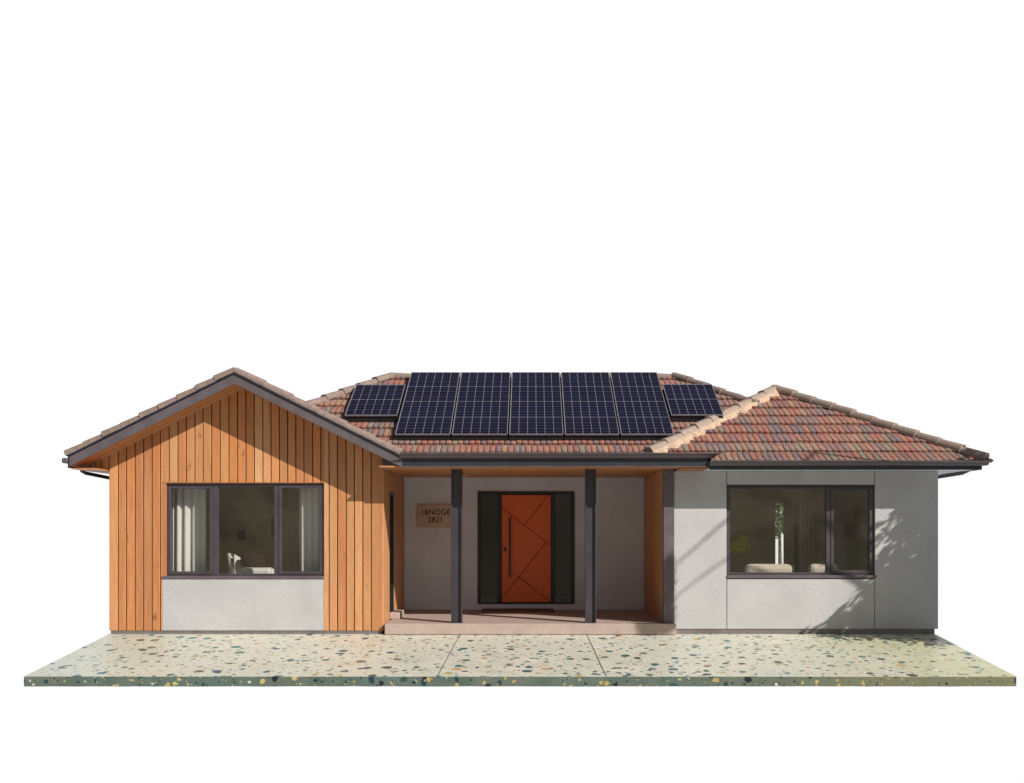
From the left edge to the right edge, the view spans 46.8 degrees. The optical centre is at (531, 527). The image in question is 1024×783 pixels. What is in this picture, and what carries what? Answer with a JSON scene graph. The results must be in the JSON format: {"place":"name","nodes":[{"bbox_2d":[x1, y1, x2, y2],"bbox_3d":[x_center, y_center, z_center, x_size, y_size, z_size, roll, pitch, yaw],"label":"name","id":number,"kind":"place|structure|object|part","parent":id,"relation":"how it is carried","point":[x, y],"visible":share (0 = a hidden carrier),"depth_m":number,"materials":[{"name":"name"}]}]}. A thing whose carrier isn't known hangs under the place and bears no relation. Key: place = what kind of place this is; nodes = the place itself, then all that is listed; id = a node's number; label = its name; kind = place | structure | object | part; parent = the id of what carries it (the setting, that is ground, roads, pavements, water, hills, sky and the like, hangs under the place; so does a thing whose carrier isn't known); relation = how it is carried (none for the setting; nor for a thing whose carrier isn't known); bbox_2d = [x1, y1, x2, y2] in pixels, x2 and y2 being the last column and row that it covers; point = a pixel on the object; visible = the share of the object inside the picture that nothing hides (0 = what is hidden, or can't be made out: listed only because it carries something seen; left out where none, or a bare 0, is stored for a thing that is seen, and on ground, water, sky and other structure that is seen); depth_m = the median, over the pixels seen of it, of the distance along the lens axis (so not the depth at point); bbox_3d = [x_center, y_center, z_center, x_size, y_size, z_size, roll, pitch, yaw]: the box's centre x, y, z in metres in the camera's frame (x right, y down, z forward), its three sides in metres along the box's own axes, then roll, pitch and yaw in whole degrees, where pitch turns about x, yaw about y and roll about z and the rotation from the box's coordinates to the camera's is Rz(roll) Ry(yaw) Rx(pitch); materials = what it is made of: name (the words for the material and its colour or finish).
{"place":"outdoors","nodes":[
{"label":"outdoors","id":0,"kind":"place"},
{"bbox_2d":[0,0,1023,782],"label":"sky","id":1,"kind":"structure","parent":0,"point":[311,199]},
{"bbox_2d":[24,630,1015,686],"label":"pavement","id":2,"kind":"structure","parent":0,"point":[366,660],"depth_m":19.24,"materials":[{"name":"stone"}]},
{"bbox_2d":[62,367,993,634],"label":"house","id":3,"kind":"structure","parent":0,"point":[600,537],"depth_m":21.76,"materials":[{"name":"paint"}]},
{"bbox_2d":[173,489,205,570],"bbox_3d":[-6.398,0.343,22.176,0.624,2.660,0.171,0,0,0],"label":"curtain","id":4,"kind":"object","parent":3,"relation":"hanging from","point":[189,529],"visible":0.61,"depth_m":22.16,"materials":[{"name":"fabric"}]},
{"bbox_2d":[236,528,246,541],"bbox_3d":[-6.543,0.166,26.738,0.260,0.303,0.035,0,0,0],"label":"picture","id":5,"kind":"object","parent":3,"relation":"attached to","point":[241,534],"visible":1,"depth_m":26.73,"materials":[{"name":"grey metal"}]},
{"bbox_2d":[162,483,323,578],"bbox_3d":[-5.295,0.059,21.819,2.979,1.764,0.153,0,0,0],"label":"window","id":6,"kind":"structure","parent":3,"relation":"in","point":[213,573],"depth_m":21.81,"materials":[{"name":"metal"}]},
{"bbox_2d":[228,551,273,572],"bbox_3d":[-5.360,1.076,22.875,0.957,1.258,0.727,0,0,0],"label":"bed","id":7,"kind":"object","parent":3,"relation":"on","point":[251,562],"visible":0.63,"depth_m":22.74,"materials":[{"name":"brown fabric"}]},
{"bbox_2d":[269,516,273,538],"bbox_3d":[-5.785,-0.014,26.738,0.246,0.520,0.035,0,0,0],"label":"picture","id":8,"kind":"object","parent":3,"relation":"attached to","point":[271,527],"visible":0.41,"depth_m":26.73,"materials":[{"name":"grey metal"}]},
{"bbox_2d":[283,502,298,570],"bbox_3d":[-4.712,0.568,23.160,0.644,2.270,0.320,0,0,0],"label":"floor lamp","id":9,"kind":"object","parent":3,"relation":"on","point":[296,535],"visible":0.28,"depth_m":23.15,"materials":[{"name":"black metal"}]},
{"bbox_2d":[300,488,319,570],"bbox_3d":[-4.094,0.343,22.181,0.492,2.660,0.132,0,0,0],"label":"curtain","id":10,"kind":"object","parent":3,"relation":"hanging from","point":[309,529],"visible":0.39,"depth_m":22.16,"materials":[{"name":"fabric"}]},
{"bbox_2d":[345,385,404,422],"bbox_3d":[-3.060,-2.444,23.380,1.020,0.201,1.663,0,27,0],"label":"solar panel","id":11,"kind":"object","parent":3,"relation":"on","point":[374,403],"visible":0.96,"depth_m":23.14,"materials":[{"name":"blue glass"}]},
{"bbox_2d":[390,492,393,611],"bbox_3d":[-2.760,0.501,23.085,0.080,2.405,0.740,0,0,0],"label":"side window","id":12,"kind":"structure","parent":3,"relation":"in","point":[391,493],"depth_m":23.39,"materials":[{"name":"black glass"}]},
{"bbox_2d":[395,372,459,441],"bbox_3d":[-1.998,-2.399,23.291,1.033,0.201,3.346,0,27,0],"label":"solar panel","id":13,"kind":"object","parent":3,"relation":"on","point":[427,410],"visible":1,"depth_m":22.95,"materials":[{"name":"blue glass"}]},
{"bbox_2d":[417,504,450,526],"bbox_3d":[-2.047,-0.253,25.337,0.779,0.491,0.043,0,0,0],"label":"house sign","id":14,"kind":"object","parent":3,"relation":"attached to","point":[433,515],"visible":0.98,"depth_m":25.32,"materials":[{"name":"brown wood"}]},
{"bbox_2d":[452,372,509,442],"bbox_3d":[-0.948,-2.399,23.291,1.045,0.201,3.346,0,27,0],"label":"solar panel","id":15,"kind":"object","parent":3,"relation":"on","point":[482,409],"visible":1,"depth_m":22.95,"materials":[{"name":"blue glass"}]},
{"bbox_2d":[482,608,553,611],"bbox_3d":[-0.280,1.734,24.930,1.500,0.035,0.620,0,0,0],"label":"doormat","id":16,"kind":"object","parent":3,"relation":"on","point":[517,610],"visible":1,"depth_m":24.62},
{"bbox_2d":[501,495,550,601],"bbox_3d":[-0.106,0.444,25.383,1.069,2.313,0.135,0,0,0],"label":"door","id":17,"kind":"structure","parent":3,"relation":"in","point":[525,519],"depth_m":25.39,"materials":[{"name":"orange wood"}]},
{"bbox_2d":[509,372,562,442],"bbox_3d":[0.095,-2.399,23.291,1.015,0.201,3.346,0,27,0],"label":"solar panel","id":18,"kind":"object","parent":3,"relation":"on","point":[536,409],"visible":1,"depth_m":22.95,"materials":[{"name":"blue glass"}]},
{"bbox_2d":[561,372,618,441],"bbox_3d":[1.122,-2.399,23.291,1.015,0.201,3.346,0,27,0],"label":"solar panel","id":19,"kind":"object","parent":3,"relation":"on","point":[589,408],"visible":1,"depth_m":22.95,"materials":[{"name":"blue glass"}]},
{"bbox_2d":[610,372,673,441],"bbox_3d":[2.137,-2.399,23.291,0.992,0.201,3.346,0,27,0],"label":"solar panel","id":20,"kind":"object","parent":3,"relation":"on","point":[642,412],"visible":0.94,"depth_m":22.95,"materials":[{"name":"blue glass"}]},
{"bbox_2d":[663,384,723,422],"bbox_3d":[3.175,-2.455,23.399,1.020,0.201,1.663,0,27,0],"label":"solar panel","id":21,"kind":"object","parent":3,"relation":"on","point":[691,402],"visible":0.97,"depth_m":23.19,"materials":[{"name":"blue glass"}]},
{"bbox_2d":[785,503,793,566],"bbox_3d":[5.720,0.578,26.250,0.040,2.250,0.780,0,0,0],"label":"curtain","id":22,"kind":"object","parent":3,"relation":"in","point":[789,507],"depth_m":26.13,"materials":[{"name":"fabric"}]},
{"bbox_2d":[726,486,876,577],"bbox_3d":[4.970,0.081,21.819,2.750,1.695,0.153,0,0,0],"label":"window","id":23,"kind":"structure","parent":3,"relation":"in","point":[829,572],"depth_m":21.81,"materials":[{"name":"metal"}]},
{"bbox_2d":[799,498,814,571],"bbox_3d":[5.893,0.513,25.312,0.333,2.320,0.123,0,0,0],"label":"curtain","id":24,"kind":"object","parent":3,"relation":"hanging from","point":[806,532],"visible":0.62,"depth_m":25.30,"materials":[{"name":"fabric"}]},
{"bbox_2d":[794,522,845,571],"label":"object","id":25,"kind":"object","parent":3,"relation":"on","point":[840,544],"visible":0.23,"depth_m":25.89,"materials":[{"name":"paint"}]},
{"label":"door","id":26,"kind":"part","parent":25,"relation":"part of","materials":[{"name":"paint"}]},
{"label":"door","id":27,"kind":"part","parent":25,"relation":"part of","materials":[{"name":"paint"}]},
{"bbox_3d":[6.712,0.788,25.884,0.315,1.750,0.048,0,0,0],"label":"door","id":28,"kind":"part","parent":25,"relation":"part of","materials":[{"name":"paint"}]},
{"bbox_2d":[808,564,838,571],"bbox_3d":[5.550,1.193,22.795,0.640,1.020,0.850,0,0,0],"label":"armchair","id":29,"kind":"object","parent":3,"relation":"on","point":[816,568],"visible":0.08,"depth_m":22.39,"materials":[{"name":"beige fabric"}]},
{"bbox_2d":[730,533,750,571],"bbox_3d":[4.116,0.900,23.657,0.531,1.605,0.534,0,0,0],"label":"tree","id":30,"kind":"object","parent":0,"point":[739,544],"visible":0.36,"depth_m":23.46,"materials":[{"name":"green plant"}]},
{"bbox_2d":[744,564,793,571],"bbox_3d":[4.500,1.193,22.695,1.000,1.020,0.850,0,0,0],"label":"sofa","id":31,"kind":"object","parent":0,"point":[769,567],"visible":0.09,"depth_m":22.28,"materials":[{"name":"beige fabric"}]},
{"bbox_2d":[775,503,782,563],"bbox_3d":[6.421,0.255,31.030,2.685,3.600,2.705,0,0,0],"label":"tree","id":32,"kind":"object","parent":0,"point":[778,521],"visible":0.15,"depth_m":30.84,"materials":[{"name":"green plant"}]}
]}

